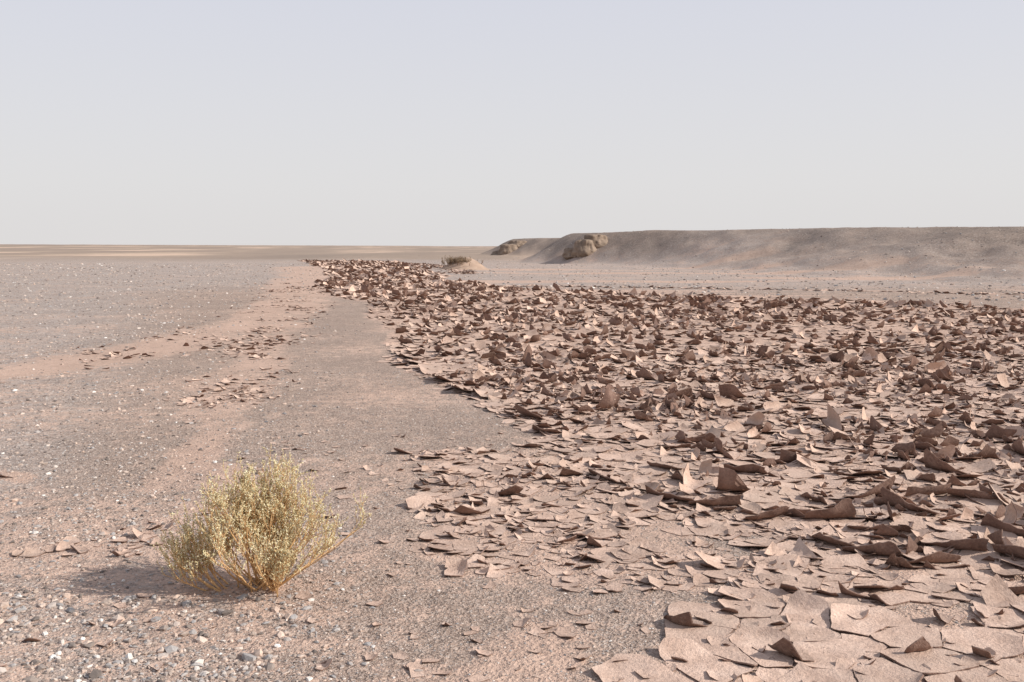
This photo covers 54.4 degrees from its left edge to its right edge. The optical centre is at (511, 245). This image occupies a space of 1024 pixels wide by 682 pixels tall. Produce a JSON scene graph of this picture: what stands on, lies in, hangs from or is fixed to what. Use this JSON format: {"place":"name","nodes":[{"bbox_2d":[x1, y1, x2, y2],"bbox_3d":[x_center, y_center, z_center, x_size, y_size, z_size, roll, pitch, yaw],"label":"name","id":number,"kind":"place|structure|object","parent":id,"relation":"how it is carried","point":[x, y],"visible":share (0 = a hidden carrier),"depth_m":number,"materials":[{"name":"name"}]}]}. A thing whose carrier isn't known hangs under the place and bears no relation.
{"place":"outdoors","nodes":[
{"label":"outdoors","id":0,"kind":"place"},
{"bbox_2d":[0,226,1023,681],"bbox_3d":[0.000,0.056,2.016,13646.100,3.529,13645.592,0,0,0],"label":"desert ground","id":1,"kind":"structure","parent":0,"point":[742,253],"depth_m":8.44,"materials":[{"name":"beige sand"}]},
{"bbox_2d":[150,443,371,596],"bbox_3d":[-1.058,1.188,4.357,0.969,0.643,0.648,0,0,-30],"label":"desert saltbush","id":2,"kind":"object","parent":1,"relation":"on","point":[249,518],"visible":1,"depth_m":4.31,"materials":[{"name":"beige plant"}]},
{"bbox_2d":[440,257,489,269],"bbox_3d":[-3.000,1.129,63.000,3.910,0.864,3.450,0,0,0],"label":"sand hummock","id":3,"kind":"object","parent":1,"relation":"on","point":[475,265],"visible":0.56,"depth_m":62.16,"materials":[{"name":"beige sand"}]},
{"bbox_2d":[441,255,482,265],"bbox_3d":[-3.266,0.894,62.592,2.779,0.676,1.778,0,0,16],"label":"dry shrub","id":4,"kind":"object","parent":3,"relation":"on","point":[454,260],"visible":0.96,"depth_m":62.28,"materials":[{"name":"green plant"}]},
{"bbox_2d":[491,240,526,254],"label":"eroded clay mound","id":5,"kind":"object","parent":1,"relation":"on","point":[511,246],"visible":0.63,"depth_m":150.68,"materials":[{"name":"brown soil"}]},
{"bbox_2d":[0,258,1023,681],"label":"curled mud flakes","id":6,"kind":"object","parent":1,"relation":"on","point":[700,642],"visible":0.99,"depth_m":6.58,"materials":[{"name":"brown soil"}]},
{"bbox_2d":[562,234,607,259],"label":"eroded clay mound","id":7,"kind":"object","parent":1,"relation":"on","point":[588,244],"visible":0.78,"depth_m":86.02,"materials":[{"name":"brown soil"}]},
{"bbox_2d":[0,0,1023,245],"label":"sky","id":8,"kind":"structure","parent":0,"point":[123,122],"materials":[{"name":"white"}]}
]}

